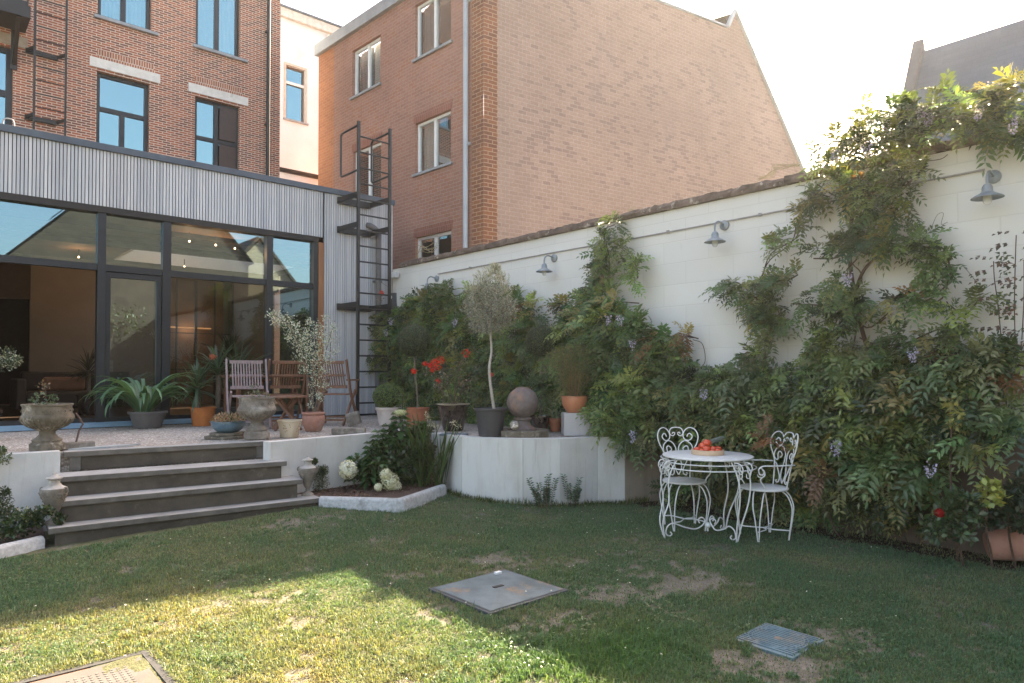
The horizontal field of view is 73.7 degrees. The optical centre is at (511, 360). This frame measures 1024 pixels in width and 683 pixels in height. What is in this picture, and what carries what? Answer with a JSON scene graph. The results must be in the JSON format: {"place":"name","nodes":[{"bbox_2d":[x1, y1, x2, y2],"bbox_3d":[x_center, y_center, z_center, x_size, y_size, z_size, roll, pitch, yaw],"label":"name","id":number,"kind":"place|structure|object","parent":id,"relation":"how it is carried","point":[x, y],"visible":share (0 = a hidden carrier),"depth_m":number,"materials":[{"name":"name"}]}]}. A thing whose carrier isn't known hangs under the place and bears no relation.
{"place":"outdoors","nodes":[
{"label":"outdoors","id":0,"kind":"place"},
{"bbox_2d":[0,526,45,546],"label":"soil bed","id":1,"kind":"object","parent":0,"point":[39,531],"visible":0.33,"depth_m":5.84,"materials":[{"name":"soil"}]},
{"bbox_2d":[0,486,17,533],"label":"conifer bush","id":2,"kind":"object","parent":1,"relation":"on","point":[5,493],"visible":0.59,"depth_m":5.74,"materials":[{"name":"green plant"}]},
{"bbox_2d":[0,504,67,542],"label":"ivy clump","id":3,"kind":"object","parent":1,"relation":"on","point":[37,517],"visible":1,"depth_m":5.65,"materials":[{"name":"green plant"}]},
{"bbox_2d":[0,415,594,483],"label":"gravel terrace","id":4,"kind":"structure","parent":0,"point":[471,429],"depth_m":8.34,"materials":[{"name":"gravel"}]},
{"bbox_2d":[0,345,23,415],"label":"potted shrub","id":5,"kind":"object","parent":4,"relation":"on","point":[13,359],"visible":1,"depth_m":7.60,"materials":[{"name":"green plant"}]},
{"bbox_2d":[19,379,74,451],"bbox_3d":[-4.441,0.521,6.528,0.450,0.689,0.450,1,-1,-42],"label":"stone urn","id":6,"kind":"object","parent":4,"relation":"on","point":[47,420],"visible":0.99,"depth_m":6.41,"materials":[{"name":"stone"}]},
{"bbox_2d":[64,413,94,449],"bbox_3d":[-4.260,0.689,6.702,0.280,0.360,0.100,1,-1,-42],"label":"boot scraper","id":7,"kind":"object","parent":4,"relation":"on","point":[75,444],"visible":0.69,"depth_m":6.69,"materials":[{"name":"grey stone"}]},
{"bbox_2d":[68,443,140,449],"bbox_3d":[-4.028,0.860,6.782,0.144,0.020,0.658,-1,-1,35],"label":"broken slate","id":8,"kind":"object","parent":4,"relation":"on","point":[110,446],"visible":0.88,"depth_m":6.74,"materials":[{"name":"stone"}]},
{"bbox_2d":[79,372,200,428],"bbox_3d":[-5.024,0.541,9.306,1.474,0.756,1.386,0,-1,-20],"label":"potted strap plant","id":9,"kind":"object","parent":4,"relation":"on","point":[143,401],"visible":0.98,"depth_m":9.16,"materials":[{"name":"green plant"}]},
{"bbox_2d":[166,357,223,425],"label":"potted yucca","id":10,"kind":"object","parent":4,"relation":"on","point":[201,416],"visible":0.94,"depth_m":9.60,"materials":[{"name":"plant"}]},
{"bbox_2d":[0,123,394,431],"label":"garden extension","id":11,"kind":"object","parent":4,"relation":"on","point":[126,290],"visible":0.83,"depth_m":11.74,"materials":[{"name":"grey metal"}]},
{"bbox_2d":[9,371,129,409],"bbox_3d":[-8.019,0.526,12.564,1.900,0.650,1.050,1,-1,-42],"label":"sofa","id":12,"kind":"object","parent":11,"relation":"on","point":[23,388],"visible":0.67,"depth_m":12.20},
{"bbox_2d":[42,377,84,390],"bbox_3d":[-8.226,0.426,12.536,0.650,0.250,0.180,1,-1,-42],"label":"cushion","id":13,"kind":"object","parent":12,"relation":"on","point":[59,384],"visible":0.76,"depth_m":12.45,"materials":[{"name":"fabric"}]},
{"bbox_2d":[63,347,94,414],"bbox_3d":[-7.303,0.336,11.700,0.896,1.196,0.888,1,-1,-42],"label":"indoor palm","id":14,"kind":"object","parent":11,"relation":"on","point":[84,409],"visible":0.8,"depth_m":11.62,"materials":[{"name":"plant"}]},
{"bbox_2d":[197,328,262,406],"bbox_3d":[-4.926,0.190,11.972,1.238,1.500,0.988,1,-1,-42],"label":"indoor palm","id":15,"kind":"object","parent":11,"relation":"on","point":[227,345],"visible":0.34,"depth_m":11.89,"materials":[{"name":"green plant"}]},
{"bbox_2d":[2,418,434,452],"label":"loose pebbles","id":16,"kind":"object","parent":4,"relation":"on","point":[165,434],"visible":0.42,"depth_m":8.23,"materials":[{"name":"gravel"}]},
{"bbox_2d":[189,338,248,419],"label":"potted yucca","id":17,"kind":"object","parent":4,"relation":"on","point":[218,366],"visible":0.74,"depth_m":9.98,"materials":[{"name":"green plant"}]},
{"bbox_2d":[204,435,243,439],"bbox_3d":[-3.264,0.875,7.848,0.410,0.032,0.432,0,-1,8],"label":"flat stone","id":18,"kind":"object","parent":4,"relation":"on","point":[223,437],"visible":0.62,"depth_m":7.67,"materials":[{"name":"stone"}]},
{"bbox_2d":[209,431,245,435],"bbox_3d":[-3.260,0.840,7.830,0.373,0.032,0.334,0,-1,-7],"label":"flat stone","id":19,"kind":"object","parent":18,"relation":"on","point":[238,433],"visible":0.73,"depth_m":7.70,"materials":[{"name":"stone"}]},
{"bbox_2d":[209,411,245,432],"bbox_3d":[-3.258,0.702,7.835,0.393,0.242,0.393,1,-1,-42],"label":"potted sedum","id":20,"kind":"object","parent":19,"relation":"on","point":[222,424],"visible":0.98,"depth_m":7.72,"materials":[{"name":"blue ceramic"}]},
{"bbox_2d":[206,341,274,419],"bbox_3d":[-4.069,0.282,10.217,0.939,1.308,1.150,0,-1,22],"label":"potted yucca","id":21,"kind":"object","parent":4,"relation":"on","point":[232,409],"visible":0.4,"depth_m":10.17,"materials":[{"name":"green plant"}]},
{"bbox_2d":[225,358,270,428],"bbox_3d":[-3.572,0.444,9.237,0.536,0.947,0.580,1,-1,-28],"label":"folding chair","id":22,"kind":"object","parent":4,"relation":"on","point":[241,375],"visible":0.81,"depth_m":9.35,"materials":[{"name":"brown wood"}]},
{"bbox_2d":[237,383,276,440],"bbox_3d":[-2.869,0.569,7.676,0.423,0.637,0.423,1,-1,-42],"label":"stone urn","id":23,"kind":"object","parent":4,"relation":"on","point":[256,411],"visible":1,"depth_m":7.56,"materials":[{"name":"stone"}]},
{"bbox_2d":[221,375,310,418],"bbox_3d":[-3.586,0.574,9.979,1.100,0.715,0.600,1,-1,-42],"label":"terrace table","id":24,"kind":"object","parent":4,"relation":"on","point":[291,410],"visible":0.52,"depth_m":9.82,"materials":[{"name":"brown wood"}]},
{"bbox_2d":[262,359,307,426],"bbox_3d":[-3.299,0.456,9.857,0.536,0.947,0.580,1,-1,-34],"label":"folding chair","id":25,"kind":"object","parent":4,"relation":"on","point":[278,386],"visible":0.77,"depth_m":9.75,"materials":[{"name":"brown wood"}]},
{"bbox_2d":[277,419,301,437],"bbox_3d":[-2.595,0.793,7.961,0.281,0.200,0.281,1,-1,-42],"label":"cream pot","id":26,"kind":"object","parent":4,"relation":"on","point":[289,428],"visible":1,"depth_m":7.87,"materials":[{"name":"ceramic"}]},
{"bbox_2d":[271,395,307,430],"bbox_3d":[-2.983,0.697,9.041,0.530,0.458,0.530,1,-1,-42],"label":"garden side table","id":27,"kind":"object","parent":4,"relation":"on","point":[287,407],"visible":0.81,"depth_m":9.01,"materials":[{"name":"brown wood"}]},
{"bbox_2d":[265,307,340,431],"bbox_3d":[-2.635,0.116,8.684,1.008,1.581,0.379,1,-1,-42],"label":"potted shrub","id":28,"kind":"object","parent":4,"relation":"on","point":[313,421],"visible":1,"depth_m":8.70,"materials":[{"name":"green plant"}]},
{"bbox_2d":[311,359,359,425],"bbox_3d":[-2.573,0.458,9.959,0.536,0.947,0.580,0,-1,8],"label":"folding chair","id":29,"kind":"object","parent":4,"relation":"on","point":[350,393],"visible":0.83,"depth_m":9.82,"materials":[{"name":"brown wood"}]},
{"bbox_2d":[331,427,365,434],"bbox_3d":[-1.999,0.863,8.364,0.400,0.075,0.140,0,-1,-4],"label":"stone block","id":30,"kind":"object","parent":4,"relation":"on","point":[353,430],"depth_m":8.30,"materials":[{"name":"stone"}]},
{"bbox_2d":[345,411,361,426],"bbox_3d":[-2.231,0.819,9.612,0.216,0.216,0.140,0,-1,-4],"label":"stone block","id":31,"kind":"object","parent":4,"relation":"on","point":[353,418],"depth_m":9.54,"materials":[{"name":"stone"}]},
{"bbox_2d":[337,120,391,410],"bbox_3d":[-2.553,-1.517,11.765,0.682,4.965,0.664,1,-1,-42],"label":"roof ladder","id":32,"kind":"object","parent":4,"relation":"on","point":[358,232],"visible":0.97,"depth_m":11.63,"materials":[{"name":"metal"}]},
{"bbox_2d":[372,383,404,426],"bbox_3d":[-1.726,0.615,9.568,0.466,0.617,0.468,1,-1,-42],"label":"potted box ball","id":33,"kind":"object","parent":4,"relation":"on","point":[387,397],"visible":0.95,"depth_m":9.44,"materials":[{"name":"plant"}]},
{"bbox_2d":[396,324,431,426],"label":"potted topiary","id":34,"kind":"object","parent":4,"relation":"on","point":[413,340],"visible":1,"depth_m":9.29,"materials":[{"name":"plant"}]},
{"bbox_2d":[411,348,493,430],"bbox_3d":[-0.783,0.374,8.856,1.408,1.073,0.434,1,-1,-42],"label":"potted rose","id":35,"kind":"object","parent":4,"relation":"on","point":[452,410],"visible":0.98,"depth_m":8.74,"materials":[{"name":"plant"}]},
{"bbox_2d":[460,262,519,436],"bbox_3d":[-0.249,-0.137,7.904,0.758,2.058,0.772,1,-1,-42],"label":"potted olive tree","id":36,"kind":"object","parent":4,"relation":"on","point":[490,421],"visible":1,"depth_m":7.79,"materials":[{"name":"green plant"}]},
{"bbox_2d":[501,428,548,437],"bbox_3d":[0.118,0.850,7.997,0.629,0.080,0.629,1,-1,-42],"label":"stone slab","id":37,"kind":"object","parent":4,"relation":"on","point":[537,433],"depth_m":7.73,"materials":[{"name":"stone"}]},
{"bbox_2d":[507,387,537,430],"bbox_3d":[0.124,0.560,8.008,0.369,0.500,0.369,1,-1,-42],"label":"ball finial","id":38,"kind":"object","parent":37,"relation":"on","point":[522,404],"visible":0.98,"depth_m":7.89,"materials":[{"name":"grey stone"}]},
{"bbox_2d":[525,324,559,428],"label":"potted topiary","id":39,"kind":"object","parent":4,"relation":"on","point":[535,344],"visible":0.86,"depth_m":8.66,"materials":[{"name":"plant"}]},
{"bbox_2d":[538,403,562,431],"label":"potted spider plant","id":40,"kind":"object","parent":4,"relation":"on","point":[555,422],"visible":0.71,"depth_m":8.70,"materials":[{"name":"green plant"}]},
{"bbox_2d":[561,412,591,435],"bbox_3d":[0.770,0.759,8.186,0.330,0.270,0.240,0,-1,-4],"label":"concrete block","id":41,"kind":"object","parent":4,"relation":"on","point":[570,424],"depth_m":8.07,"materials":[{"name":"concrete"}]},
{"bbox_2d":[538,343,611,412],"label":"potted grass","id":42,"kind":"object","parent":41,"relation":"on","point":[574,401],"depth_m":8.09,"materials":[{"name":"plant"}]},
{"bbox_2d":[522,211,705,468],"bbox_3d":[1.063,-0.292,8.250,0.967,3.094,2.689,1,-1,-37],"label":"wisteria","id":43,"kind":"object","parent":4,"relation":"on","point":[594,321],"visible":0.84,"depth_m":8.02,"materials":[{"name":"green plant"}]},
{"bbox_2d":[297,481,446,504],"bbox_3d":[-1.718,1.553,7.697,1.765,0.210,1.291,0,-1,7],"label":"soil bed","id":44,"kind":"object","parent":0,"point":[399,494],"visible":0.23,"depth_m":7.46,"materials":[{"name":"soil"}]},
{"bbox_2d":[312,457,329,491],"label":"box bush","id":45,"kind":"object","parent":44,"relation":"on","point":[315,461],"visible":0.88,"depth_m":7.57,"materials":[{"name":"green plant"}]},
{"bbox_2d":[338,452,377,483],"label":"hydrangea","id":46,"kind":"object","parent":44,"relation":"on","point":[350,466],"visible":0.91,"depth_m":7.66,"materials":[{"name":"white plant"}]},
{"bbox_2d":[365,456,416,491],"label":"hydrangea","id":47,"kind":"object","parent":44,"relation":"on","point":[387,475],"visible":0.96,"depth_m":7.60,"materials":[{"name":"white plant"}]},
{"bbox_2d":[357,394,426,489],"bbox_3d":[-1.357,0.982,7.992,1.033,1.164,0.597,1,-1,-42],"label":"hydrangea","id":48,"kind":"object","parent":44,"relation":"on","point":[392,430],"visible":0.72,"depth_m":7.89,"materials":[{"name":"green plant"}]},
{"bbox_2d":[360,421,436,485],"bbox_3d":[-1.254,1.142,8.017,1.064,0.830,0.640,1,-1,-42],"label":"bed shrub","id":49,"kind":"object","parent":44,"relation":"on","point":[398,452],"visible":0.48,"depth_m":7.84,"materials":[{"name":"green plant"}]},
{"bbox_2d":[390,409,462,486],"bbox_3d":[-0.991,0.995,7.921,0.858,0.934,0.503,0,-1,-7],"label":"iris plant","id":50,"kind":"object","parent":44,"relation":"on","point":[421,468],"visible":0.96,"depth_m":7.88,"materials":[{"name":"green plant"}]},
{"bbox_2d":[0,490,1023,682],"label":"lawn","id":51,"kind":"structure","parent":0,"point":[134,665],"depth_m":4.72,"materials":[{"name":"plant"}]},
{"bbox_2d":[9,649,177,682],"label":"manhole cover","id":52,"kind":"object","parent":51,"relation":"on","point":[86,673],"visible":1,"depth_m":3.31,"materials":[{"name":"concrete"}]},
{"bbox_2d":[46,440,318,545],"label":"garden steps","id":53,"kind":"structure","parent":51,"relation":"on","point":[100,504],"depth_m":6.53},
{"bbox_2d":[38,472,68,525],"bbox_3d":[-3.925,1.180,5.848,0.223,0.440,0.218,1,-1,-42],"label":"lidded urn","id":54,"kind":"object","parent":53,"relation":"on","point":[53,493],"visible":0.97,"depth_m":5.79,"materials":[{"name":"grey stone"}]},
{"bbox_2d":[297,456,318,495],"bbox_3d":[-2.164,1.217,7.222,0.204,0.420,0.200,1,-1,-42],"label":"lidded urn","id":55,"kind":"object","parent":53,"relation":"on","point":[307,471],"visible":1,"depth_m":7.17,"materials":[{"name":"grey stone"}]},
{"bbox_2d":[33,495,896,675],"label":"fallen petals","id":56,"kind":"object","parent":51,"relation":"on","point":[390,583],"visible":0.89,"depth_m":4.52,"materials":[{"name":"plant"}]},
{"bbox_2d":[429,569,567,614],"bbox_3d":[-0.093,1.560,4.609,0.690,0.077,0.650,1,-1,-42],"label":"manhole cover","id":57,"kind":"object","parent":51,"relation":"on","point":[489,593],"visible":0.73,"depth_m":4.54,"materials":[{"name":"concrete"}]},
{"bbox_2d":[0,497,1023,682],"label":"clover","id":58,"kind":"object","parent":51,"relation":"on","point":[228,570],"visible":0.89,"depth_m":4.11,"materials":[{"name":"green plant"}]},
{"bbox_2d":[526,474,558,509],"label":"sapling clump","id":59,"kind":"object","parent":51,"relation":"on","point":[546,494],"visible":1,"depth_m":7.27,"materials":[{"name":"green plant"}]},
{"bbox_2d":[446,488,652,507],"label":"wall foot weeds","id":60,"kind":"object","parent":51,"relation":"on","point":[455,492],"depth_m":7.59,"materials":[{"name":"green plant"}]},
{"bbox_2d":[561,474,582,506],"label":"sapling clump","id":61,"kind":"object","parent":51,"relation":"on","point":[577,493],"visible":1,"depth_m":7.43,"materials":[{"name":"green plant"}]},
{"bbox_2d":[657,427,711,530],"bbox_3d":[1.647,1.126,6.559,0.431,0.942,0.482,0,-1,-4],"label":"wrought chair","id":62,"kind":"object","parent":51,"relation":"on","point":[689,480],"visible":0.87,"depth_m":6.62,"materials":[{"name":"white paint"}]},
{"bbox_2d":[658,450,756,542],"bbox_3d":[1.787,1.226,6.248,0.863,0.731,0.859,0,-1,15],"label":"wrought table","id":63,"kind":"object","parent":51,"relation":"on","point":[729,457],"visible":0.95,"depth_m":6.06,"materials":[{"name":"white paint"}]},
{"bbox_2d":[691,448,723,455],"bbox_3d":[1.797,0.838,6.273,0.292,0.044,0.292,1,-1,-42],"label":"round tray","id":64,"kind":"object","parent":63,"relation":"on","point":[707,453],"visible":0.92,"depth_m":6.15,"materials":[{"name":"brown wood"}]},
{"bbox_2d":[733,431,798,541],"bbox_3d":[2.300,1.118,6.153,0.482,0.942,0.431,0,-1,-12],"label":"wrought chair","id":65,"kind":"object","parent":51,"relation":"on","point":[764,487],"visible":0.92,"depth_m":6.10,"materials":[{"name":"white paint"}]},
{"bbox_2d":[734,623,823,660],"bbox_3d":[1.469,1.555,3.769,0.370,0.055,0.350,1,-1,-42],"label":"manhole cover","id":66,"kind":"object","parent":51,"relation":"on","point":[775,639],"visible":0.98,"depth_m":3.75,"materials":[{"name":"grey metal"}]},
{"bbox_2d":[914,484,988,566],"bbox_3d":[3.314,1.242,5.168,0.291,0.658,0.483,1,-1,-42],"label":"rose bush","id":67,"kind":"object","parent":51,"relation":"on","point":[944,514],"visible":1,"depth_m":5.11,"materials":[{"name":"green plant"}]},
{"bbox_2d":[939,395,966,562],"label":"golden shrub","id":68,"kind":"object","parent":51,"relation":"on","point":[950,407],"visible":0.94,"depth_m":5.22,"materials":[{"name":"green plant"}]},
{"bbox_2d":[971,475,1012,568],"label":"golden shrub","id":69,"kind":"object","parent":51,"relation":"on","point":[993,492],"visible":0.93,"depth_m":5.04,"materials":[{"name":"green plant"}]},
{"bbox_2d":[982,465,1023,567],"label":"rose bush","id":70,"kind":"object","parent":51,"relation":"on","point":[1009,518],"visible":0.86,"depth_m":5.11,"materials":[{"name":"green plant"}]},
{"bbox_2d":[982,525,1023,561],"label":"tipped pot","id":71,"kind":"object","parent":51,"relation":"on","point":[999,544],"visible":0.75,"depth_m":5.22,"materials":[{"name":"ceramic"}]},
{"bbox_2d":[281,0,1023,171],"label":"sky","id":72,"kind":"structure","parent":0,"point":[818,59],"materials":[{"name":"white"}]},
{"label":"ground","id":73,"kind":"structure","parent":0,"visible":0},
{"bbox_2d":[0,535,44,558],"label":"bed kerb","id":74,"kind":"structure","parent":73,"relation":"on","point":[18,547],"depth_m":5.49,"materials":[{"name":"concrete"}]},
{"bbox_2d":[0,450,59,530],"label":"terrace wall","id":75,"kind":"structure","parent":73,"relation":"on","point":[23,475],"depth_m":6.17,"materials":[{"name":"paint"}]},
{"bbox_2d":[0,445,11,464],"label":"trailing plant","id":76,"kind":"object","parent":75,"relation":"hanging from","point":[3,450],"visible":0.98,"depth_m":5.96,"materials":[{"name":"green plant"}]},
{"bbox_2d":[0,0,280,404],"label":"brick house","id":77,"kind":"structure","parent":73,"relation":"on","point":[196,80],"depth_m":14.63,"materials":[{"name":"brick"}]},
{"bbox_2d":[0,47,11,124],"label":"window","id":78,"kind":"structure","parent":77,"relation":"in","point":[5,53],"depth_m":12.93,"materials":[{"name":"blue glass"}]},
{"bbox_2d":[24,0,67,135],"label":"wall ladder","id":79,"kind":"object","parent":77,"relation":"attached to","point":[34,52],"depth_m":13.10,"materials":[{"name":"metal"}]},
{"bbox_2d":[96,72,147,151],"bbox_3d":[-8.248,-4.555,14.343,1.210,2.800,0.470,1,-1,-42],"label":"window","id":80,"kind":"structure","parent":77,"relation":"in","point":[122,104],"depth_m":14.47,"materials":[{"name":"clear glass"}]},
{"bbox_2d":[98,0,149,29],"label":"window","id":81,"kind":"structure","parent":77,"relation":"in","point":[134,12],"depth_m":14.43,"materials":[{"name":"blue glass"}]},
{"bbox_2d":[195,97,237,169],"bbox_3d":[-6.843,-4.532,15.591,1.210,2.800,0.470,1,-1,-42],"label":"window","id":82,"kind":"structure","parent":77,"relation":"in","point":[207,141],"depth_m":15.64,"materials":[{"name":"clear glass"}]},
{"bbox_2d":[196,0,238,56],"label":"window","id":83,"kind":"structure","parent":77,"relation":"in","point":[217,21],"depth_m":15.67,"materials":[{"name":"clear glass"}]},
{"bbox_2d":[223,3,341,403],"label":"white house","id":84,"kind":"structure","parent":73,"relation":"on","point":[302,33],"depth_m":20.02,"materials":[{"name":"paint"}]},
{"bbox_2d":[286,66,303,121],"bbox_3d":[-6.535,-7.779,20.180,0.820,1.770,0.470,1,-1,-42],"label":"window","id":85,"kind":"structure","parent":84,"relation":"in","point":[294,111],"depth_m":20.41,"materials":[{"name":"blue glass"}]},
{"bbox_2d":[319,484,445,512],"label":"bed kerb","id":86,"kind":"structure","parent":73,"relation":"on","point":[413,500],"depth_m":7.00,"materials":[{"name":"concrete"}]},
{"bbox_2d":[263,430,662,504],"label":"terrace wall","id":87,"kind":"structure","parent":73,"relation":"on","point":[499,468],"depth_m":7.66,"materials":[{"name":"paint"}]},
{"bbox_2d":[314,0,805,292],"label":"neighbour building","id":88,"kind":"structure","parent":73,"relation":"on","point":[504,119],"depth_m":14.41,"materials":[{"name":"brick"}]},
{"bbox_2d":[355,37,379,94],"bbox_3d":[-3.105,-6.679,15.749,1.380,1.300,0.470,-1,-2,45],"label":"window","id":89,"kind":"structure","parent":88,"relation":"in","point":[367,67],"depth_m":15.90,"materials":[{"name":"white glass"}]},
{"bbox_2d":[356,142,380,197],"bbox_3d":[-3.069,-3.990,15.662,1.380,1.920,0.470,-1,-2,45],"label":"window","id":90,"kind":"structure","parent":88,"relation":"in","point":[364,161],"depth_m":16.11,"materials":[{"name":"white glass"}]},
{"bbox_2d":[418,0,450,56],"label":"window","id":91,"kind":"structure","parent":88,"relation":"in","point":[434,25],"depth_m":14.27,"materials":[{"name":"white glass"}]},
{"bbox_2d":[418,111,450,171],"bbox_3d":[-1.389,-4.392,13.992,1.390,1.260,0.470,-1,-2,45],"label":"window","id":92,"kind":"structure","parent":88,"relation":"in","point":[434,141],"depth_m":14.23,"materials":[{"name":"white glass"}]},
{"bbox_2d":[418,231,450,257],"bbox_3d":[-1.379,-1.953,13.934,1.400,1.380,0.470,-1,-2,45],"label":"window","id":93,"kind":"structure","parent":88,"relation":"in","point":[443,240],"depth_m":14.21,"materials":[{"name":"white glass"}]},
{"bbox_2d":[393,126,1023,554],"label":"garden wall","id":94,"kind":"structure","parent":73,"relation":"on","point":[683,272],"depth_m":7.10,"materials":[{"name":"paint"}]},
{"bbox_2d":[391,293,396,309],"bbox_3d":[-2.156,-1.014,12.393,0.094,0.420,0.120,1,-1,-42],"label":"meter box","id":95,"kind":"object","parent":94,"relation":"attached to","point":[393,299],"visible":0.45,"depth_m":12.34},
{"bbox_2d":[365,278,559,428],"bbox_3d":[-1.179,-0.035,10.892,0.803,2.644,5.459,1,-1,-42],"label":"wisteria","id":96,"kind":"object","parent":94,"relation":"attached to","point":[439,301],"visible":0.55,"depth_m":10.33,"materials":[{"name":"green plant"}]},
{"bbox_2d":[371,282,409,395],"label":"climbing rose","id":97,"kind":"object","parent":96,"relation":"attached to","point":[380,300],"visible":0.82,"depth_m":11.87,"materials":[{"name":"green plant"}]},
{"bbox_2d":[536,254,556,273],"bbox_3d":[0.470,-1.304,9.279,0.316,0.318,0.228,1,-1,-42],"label":"wall lamp","id":98,"kind":"object","parent":94,"relation":"attached to","point":[544,269],"visible":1,"depth_m":9.25,"materials":[{"name":"grey metal"}]},
{"bbox_2d":[438,168,984,273],"bbox_3d":[1.331,-1.502,8.520,0.034,0.051,7.735,1,-1,-42],"label":"electric conduit","id":99,"kind":"object","parent":94,"relation":"attached to","point":[761,214],"visible":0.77,"depth_m":7.66,"materials":[{"name":"plastic"}]},
{"bbox_2d":[704,220,729,244],"bbox_3d":[2.203,-1.368,7.328,0.316,0.318,0.228,1,-1,-42],"label":"wall lamp","id":100,"kind":"object","parent":94,"relation":"attached to","point":[714,239],"visible":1,"depth_m":7.33,"materials":[{"name":"grey metal"}]},
{"bbox_2d":[757,162,799,180],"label":"dry tendrils","id":101,"kind":"object","parent":94,"relation":"on","point":[775,169],"visible":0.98,"depth_m":7.09,"materials":[{"name":"plant"}]},
{"bbox_2d":[575,63,1023,543],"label":"wisteria","id":102,"kind":"object","parent":94,"relation":"attached to","point":[846,423],"visible":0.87,"depth_m":5.96,"materials":[{"name":"green plant"}]},
{"bbox_2d":[746,413,841,512],"bbox_3d":[2.472,0.904,6.063,0.401,0.834,0.860,1,-1,-42],"label":"wisteria","id":103,"kind":"object","parent":102,"relation":"attached to","point":[814,483],"visible":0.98,"depth_m":5.91,"materials":[{"name":"green plant"}]},
{"bbox_2d":[968,231,1023,350],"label":"climbing rose","id":104,"kind":"object","parent":102,"relation":"attached to","point":[977,273],"visible":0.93,"depth_m":5.33,"materials":[{"name":"green plant"}]},
{"bbox_2d":[970,170,1004,201],"bbox_3d":[3.834,-1.402,5.491,0.316,0.318,0.228,1,-1,-42],"label":"wall lamp","id":105,"kind":"object","parent":94,"relation":"attached to","point":[987,194],"visible":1,"depth_m":5.48,"materials":[{"name":"grey metal"}]},
{"bbox_2d":[892,19,1023,145],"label":"slate roof house","id":106,"kind":"structure","parent":73,"relation":"on","point":[971,61],"depth_m":14.83,"materials":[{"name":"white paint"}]},
{"bbox_3d":[1.767,0.792,6.304,0.090,0.083,0.089,1,-1,-42],"label":"tomato","id":107,"kind":"object","parent":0,"visible":0},
{"bbox_2d":[710,436,724,444],"bbox_3d":[1.874,0.742,6.313,0.202,0.083,0.051,0,-1,-7],"label":"courgette","id":108,"kind":"object","parent":107,"relation":"on","point":[717,439],"visible":0.84,"depth_m":6.30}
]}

